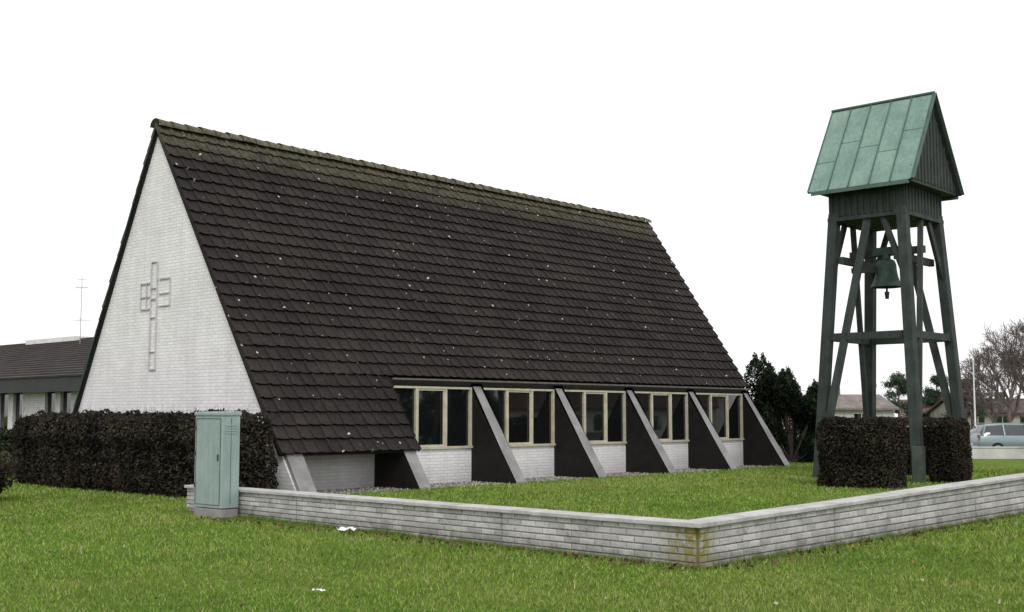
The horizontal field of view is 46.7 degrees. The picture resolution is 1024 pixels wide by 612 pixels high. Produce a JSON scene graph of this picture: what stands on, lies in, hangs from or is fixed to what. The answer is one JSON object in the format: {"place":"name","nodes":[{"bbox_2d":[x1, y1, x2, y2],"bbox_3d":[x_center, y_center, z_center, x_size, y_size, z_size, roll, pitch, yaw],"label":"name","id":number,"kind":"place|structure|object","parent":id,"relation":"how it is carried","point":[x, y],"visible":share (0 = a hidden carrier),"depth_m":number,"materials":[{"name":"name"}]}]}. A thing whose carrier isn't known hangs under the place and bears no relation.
{"place":"outdoors","nodes":[
{"label":"outdoors","id":0,"kind":"place"},
{"bbox_2d":[9,391,77,428],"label":"walls","id":1,"kind":"structure","parent":0,"point":[33,401],"depth_m":37.58,"materials":[{"name":"white brick"}]},
{"bbox_2d":[0,392,70,428],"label":"windows","id":2,"kind":"structure","parent":1,"relation":"attached to","point":[19,399],"depth_m":38.48,"materials":[{"name":"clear glass"}]},
{"bbox_2d":[0,391,71,429],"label":"window frames","id":3,"kind":"structure","parent":1,"relation":"attached to","point":[61,395],"depth_m":38.06,"materials":[{"name":"white paint"}]},
{"bbox_2d":[0,376,81,392],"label":"fascia","id":4,"kind":"structure","parent":1,"relation":"on","point":[52,384],"depth_m":36.07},
{"bbox_2d":[0,337,93,378],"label":"roof","id":5,"kind":"structure","parent":4,"relation":"on","point":[52,359],"depth_m":40.56,"materials":[{"name":"tile"}]},
{"bbox_2d":[25,336,88,344],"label":"roof vent box","id":6,"kind":"object","parent":5,"relation":"on","point":[57,339],"visible":0.21,"depth_m":45.60,"materials":[{"name":"white metal"}]},
{"bbox_2d":[75,279,87,338],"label":"tv antenna","id":7,"kind":"object","parent":5,"relation":"attached to","point":[80,320],"visible":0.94,"depth_m":43.10,"materials":[{"name":"metal"}]},
{"bbox_2d":[0,417,1023,611],"bbox_3d":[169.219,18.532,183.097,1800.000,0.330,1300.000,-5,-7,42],"label":"ground","id":8,"kind":"structure","parent":0,"point":[1002,462],"depth_m":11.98,"materials":[{"name":"green plant"}]},
{"bbox_2d":[0,450,18,493],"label":"bush","id":9,"kind":"object","parent":8,"relation":"on","point":[7,469],"visible":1,"depth_m":21.68,"materials":[{"name":"green plant"}]},
{"bbox_2d":[0,428,19,468],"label":"green hedge","id":10,"kind":"object","parent":8,"relation":"on","point":[6,444],"visible":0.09,"depth_m":35.22,"materials":[{"name":"green plant"}]},
{"bbox_2d":[5,405,279,497],"bbox_3d":[-8.111,3.011,25.149,9.113,1.835,1.685,-5,-7,42],"label":"beech hedge","id":11,"kind":"object","parent":8,"relation":"on","point":[143,453],"visible":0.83,"depth_m":24.22,"materials":[{"name":"brown plant"}]},
{"bbox_2d":[194,411,241,517],"bbox_3d":[-4.685,2.510,18.806,0.790,1.670,0.365,-5,-7,42],"label":"electrical cabinet","id":12,"kind":"object","parent":8,"relation":"on","point":[216,454],"visible":0.94,"depth_m":18.61,"materials":[{"name":"teal metal"}]},
{"bbox_2d":[337,527,355,530],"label":"paper litter","id":13,"kind":"object","parent":8,"relation":"on","point":[347,528],"visible":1,"depth_m":15.90,"materials":[{"name":"white paper"}]},
{"bbox_2d":[374,450,430,489],"bbox_3d":[-2.392,2.870,25.874,1.484,2.200,0.340,-5,-7,42],"label":"buttress fin","id":14,"kind":"object","parent":8,"relation":"on","point":[403,470],"visible":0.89,"depth_m":25.64,"materials":[{"name":"black paint"}]},
{"bbox_2d":[78,137,741,490],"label":"gable walls","id":15,"kind":"structure","parent":8,"relation":"on","point":[200,365],"depth_m":26.60,"materials":[{"name":"white brick"}]},
{"bbox_2d":[139,261,170,369],"bbox_3d":[-8.090,0.211,26.826,1.260,2.470,0.035,-5,-7,42],"label":"cross relief","id":16,"kind":"object","parent":15,"relation":"attached to","point":[157,305],"visible":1,"depth_m":26.86,"materials":[{"name":"brick"}]},
{"bbox_2d":[284,454,316,491],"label":"buttress gable","id":17,"kind":"structure","parent":15,"relation":"attached to","point":[299,472],"depth_m":23.21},
{"bbox_2d":[75,129,744,456],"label":"roof slab","id":18,"kind":"structure","parent":15,"relation":"on","point":[156,136],"depth_m":27.96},
{"bbox_2d":[73,127,154,412],"bbox_3d":[-3.058,-0.077,35.016,3.648,6.780,18.974,-5,-7,42],"label":"roof edge","id":19,"kind":"object","parent":18,"relation":"on","point":[115,266],"visible":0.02,"depth_m":27.99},
{"bbox_2d":[72,128,155,412],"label":"verge trim","id":20,"kind":"structure","parent":18,"relation":"attached to","point":[109,286],"depth_m":28.01,"materials":[{"name":"wood"}]},
{"bbox_2d":[151,119,159,126],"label":"ridge end","id":21,"kind":"structure","parent":18,"relation":"attached to","point":[154,121],"depth_m":27.17,"materials":[{"name":"brown tile"}]},
{"bbox_2d":[150,118,651,222],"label":"ridge tiles","id":22,"kind":"object","parent":18,"relation":"attached to","point":[227,135],"visible":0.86,"depth_m":31.89,"materials":[{"name":"brown tile"}]},
{"bbox_2d":[154,123,747,455],"bbox_3d":[0.092,-0.002,32.087,5.066,7.473,18.994,-5,-7,42],"label":"roof tiles front","id":23,"kind":"object","parent":18,"relation":"on","point":[344,289],"visible":1,"depth_m":29.56,"materials":[{"name":"brown tile"}]},
{"bbox_2d":[392,378,750,389],"bbox_3d":[2.463,2.139,32.194,0.040,0.040,15.180,-5,-7,42],"label":"eave board","id":24,"kind":"object","parent":18,"relation":"attached to","point":[562,383],"visible":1,"depth_m":30.68,"materials":[{"name":"paint"}]},
{"bbox_2d":[385,378,745,392],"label":"lintel","id":25,"kind":"structure","parent":15,"relation":"attached to","point":[502,385],"depth_m":30.69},
{"bbox_2d":[187,488,697,566],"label":"low brick wall","id":26,"kind":"structure","parent":8,"relation":"on","point":[671,544],"depth_m":14.60,"materials":[{"name":"brick"}]},
{"bbox_2d":[184,485,692,527],"bbox_3d":[-1.695,2.674,16.269,10.585,0.095,0.315,-5,-7,45],"label":"front run coping","id":27,"kind":"object","parent":26,"relation":"on","point":[569,514],"visible":0.8,"depth_m":14.85,"materials":[{"name":"grey concrete"}]},
{"bbox_2d":[471,383,525,483],"bbox_3d":[-0.353,2.994,28.141,1.555,2.368,0.340,-5,-7,42],"label":"buttress fin","id":28,"kind":"object","parent":8,"relation":"on","point":[493,459],"visible":0.91,"depth_m":28.14,"materials":[{"name":"black paint"}]},
{"bbox_2d":[3,490,1019,606],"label":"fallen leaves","id":29,"kind":"object","parent":8,"relation":"on","point":[776,603],"visible":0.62,"depth_m":12.15,"materials":[{"name":"brown plant"}]},
{"bbox_2d":[303,440,742,489],"bbox_3d":[1.104,3.480,30.892,0.250,1.900,18.250,-5,-7,42],"label":"facade brick","id":30,"kind":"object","parent":8,"relation":"on","point":[329,472],"visible":0.25,"depth_m":28.04,"materials":[{"name":"white brick"}]},
{"bbox_2d":[393,386,743,449],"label":"window frames","id":31,"kind":"structure","parent":30,"relation":"on","point":[444,437],"depth_m":30.70,"materials":[{"name":"beige wood"}]},
{"bbox_2d":[394,388,739,445],"bbox_3d":[2.204,3.004,32.020,0.018,1.343,14.774,-5,-7,42],"label":"window glass","id":32,"kind":"object","parent":31,"relation":"in","point":[430,417],"visible":0.73,"depth_m":30.48,"materials":[{"name":"glass"}]},
{"bbox_2d":[553,385,606,477],"bbox_3d":[1.711,3.198,30.377,1.555,2.368,0.340,-5,-7,42],"label":"buttress fin","id":33,"kind":"object","parent":8,"relation":"on","point":[575,455],"visible":0.81,"depth_m":30.37,"materials":[{"name":"black paint"}]},
{"bbox_2d":[197,509,1023,569],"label":"wall foot grass","id":34,"kind":"structure","parent":8,"relation":"on","point":[519,547],"depth_m":14.70,"materials":[{"name":"green plant"}]},
{"bbox_2d":[624,387,676,473],"bbox_3d":[3.776,3.403,32.613,1.555,2.368,0.340,-5,-7,42],"label":"buttress fin","id":35,"kind":"object","parent":8,"relation":"on","point":[645,452],"visible":0.89,"depth_m":32.61,"materials":[{"name":"black concrete"}]},
{"bbox_2d":[687,389,736,469],"bbox_3d":[5.840,3.608,34.848,1.555,2.368,0.340,-5,-7,42],"label":"buttress fin","id":36,"kind":"object","parent":8,"relation":"on","point":[707,449],"visible":0.88,"depth_m":34.85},
{"bbox_2d":[742,390,789,465],"bbox_3d":[7.904,3.812,37.084,1.555,2.368,0.340,-5,-7,42],"label":"buttress fin","id":37,"kind":"object","parent":8,"relation":"on","point":[761,446],"visible":0.82,"depth_m":37.09,"materials":[{"name":"black paint"}]},
{"bbox_2d":[743,352,817,462],"bbox_3d":[9.470,3.454,40.166,3.430,3.875,2.472,0,-5,5],"label":"evergreen shrub","id":38,"kind":"object","parent":8,"relation":"on","point":[778,395],"visible":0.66,"depth_m":39.77,"materials":[{"name":"green plant"}]},
{"bbox_2d":[697,479,1023,567],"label":"low brick wall","id":39,"kind":"structure","parent":8,"relation":"on","point":[772,535],"depth_m":14.95,"materials":[{"name":"brick"}]},
{"bbox_2d":[673,520,716,527],"bbox_3d":[1.943,2.311,12.581,0.335,0.050,0.335,-5,-7,42],"label":"corner coping","id":40,"kind":"object","parent":39,"relation":"on","point":[696,524],"visible":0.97,"depth_m":12.46,"materials":[{"name":"concrete"}]},
{"bbox_2d":[684,473,1023,526],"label":"side run coping","id":41,"kind":"object","parent":39,"relation":"on","point":[777,511],"visible":1,"depth_m":14.89,"materials":[{"name":"grey concrete"}]},
{"bbox_2d":[815,411,908,489],"bbox_3d":[7.724,3.138,26.150,2.072,1.750,1.012,-5,-7,42],"label":"clipped hedge","id":42,"kind":"object","parent":8,"relation":"on","point":[870,454],"visible":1,"depth_m":25.79,"materials":[{"name":"brown plant"}]},
{"bbox_2d":[807,91,971,482],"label":"bell tower","id":43,"kind":"structure","parent":8,"relation":"on","point":[888,166],"depth_m":29.98,"materials":[{"name":"green wood"}]},
{"bbox_2d":[876,370,926,416],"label":"pine tree","id":44,"kind":"object","parent":8,"relation":"on","point":[899,379],"visible":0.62,"depth_m":104.62,"materials":[{"name":"green plant"}]},
{"bbox_2d":[885,416,941,475],"bbox_3d":[10.528,3.651,31.398,2.288,1.688,1.180,-5,-7,42],"label":"clipped hedge","id":45,"kind":"object","parent":8,"relation":"on","point":[908,459],"visible":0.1,"depth_m":30.85,"materials":[{"name":"green plant"}]},
{"bbox_2d":[922,374,948,416],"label":"pine tree","id":46,"kind":"object","parent":8,"relation":"on","point":[931,396],"visible":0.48,"depth_m":109.42,"materials":[{"name":"green plant"}]},
{"bbox_2d":[925,409,974,482],"bbox_3d":[10.508,3.324,28.204,1.158,1.754,1.252,-5,-7,42],"label":"clipped hedge","id":47,"kind":"object","parent":8,"relation":"on","point":[949,452],"visible":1,"depth_m":27.92,"materials":[{"name":"brown plant"}]},
{"bbox_2d":[941,378,987,420],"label":"pine tree","id":48,"kind":"object","parent":8,"relation":"on","point":[968,413],"visible":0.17,"depth_m":97.55,"materials":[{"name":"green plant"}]},
{"bbox_2d":[972,359,975,425],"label":"flag pole","id":49,"kind":"object","parent":8,"relation":"on","point":[974,395],"visible":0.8,"depth_m":65.79,"materials":[{"name":"white metal"}]},
{"bbox_2d":[961,374,1002,429],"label":"bare tree","id":50,"kind":"object","parent":8,"relation":"on","point":[986,394],"visible":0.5,"depth_m":94.14,"materials":[{"name":"brown plant"}]},
{"bbox_2d":[959,347,1023,422],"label":"bare tree","id":51,"kind":"object","parent":8,"relation":"on","point":[993,381],"visible":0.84,"depth_m":81.52,"materials":[{"name":"brown plant"}]},
{"bbox_2d":[961,344,1023,422],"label":"bare tree","id":52,"kind":"object","parent":8,"relation":"on","point":[1010,417],"visible":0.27,"depth_m":99.40,"materials":[{"name":"brown plant"}]},
{"bbox_2d":[969,423,1023,446],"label":"parked car","id":53,"kind":"object","parent":8,"relation":"on","point":[998,435],"visible":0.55,"depth_m":55.10,"materials":[{"name":"paint"}]},
{"bbox_2d":[980,319,1023,393],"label":"bare tree","id":54,"kind":"object","parent":8,"relation":"on","point":[1007,360],"visible":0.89,"depth_m":73.44,"materials":[{"name":"brown plant"}]},
{"bbox_2d":[994,316,1023,359],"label":"bare tree","id":55,"kind":"object","parent":8,"relation":"on","point":[1022,330],"visible":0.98,"depth_m":70.62,"materials":[{"name":"brown plant"}]},
{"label":"walls","id":56,"kind":"object","parent":8,"relation":"on","visible":0},
{"bbox_2d":[894,399,932,412],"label":"roof","id":57,"kind":"structure","parent":56,"relation":"on","point":[928,407],"depth_m":109.94,"materials":[{"name":"grey"}]},
{"bbox_2d":[0,0,1023,416],"label":"sky","id":58,"kind":"structure","parent":0,"point":[705,121],"materials":[{"name":"white"}]},
{"bbox_2d":[317,465,779,493],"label":"gravel path","id":59,"kind":"structure","parent":0,"point":[438,485],"depth_m":27.10,"materials":[{"name":"gravel"}]},
{"bbox_2d":[781,410,893,438],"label":"walls","id":60,"kind":"structure","parent":0,"point":[850,414],"depth_m":92.74,"materials":[{"name":"white paint"}]},
{"bbox_2d":[802,394,899,409],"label":"roof","id":61,"kind":"structure","parent":60,"relation":"on","point":[849,401],"depth_m":93.69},
{"bbox_2d":[854,414,862,417],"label":"windows","id":62,"kind":"structure","parent":60,"relation":"attached to","point":[857,416],"depth_m":92.69,"materials":[{"name":"black glass"}]},
{"bbox_2d":[930,402,1019,429],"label":"walls","id":63,"kind":"structure","parent":0,"point":[941,408],"depth_m":104.00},
{"bbox_2d":[925,398,1023,413],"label":"roof","id":64,"kind":"structure","parent":63,"relation":"on","point":[1020,410],"depth_m":103.00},
{"bbox_2d":[973,414,1023,424],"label":"windows","id":65,"kind":"structure","parent":63,"relation":"attached to","point":[980,420],"depth_m":101.37,"materials":[{"name":"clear glass"}]},
{"bbox_2d":[971,447,1023,458],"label":"boundary wall","id":66,"kind":"structure","parent":0,"point":[997,453],"depth_m":51.80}
]}

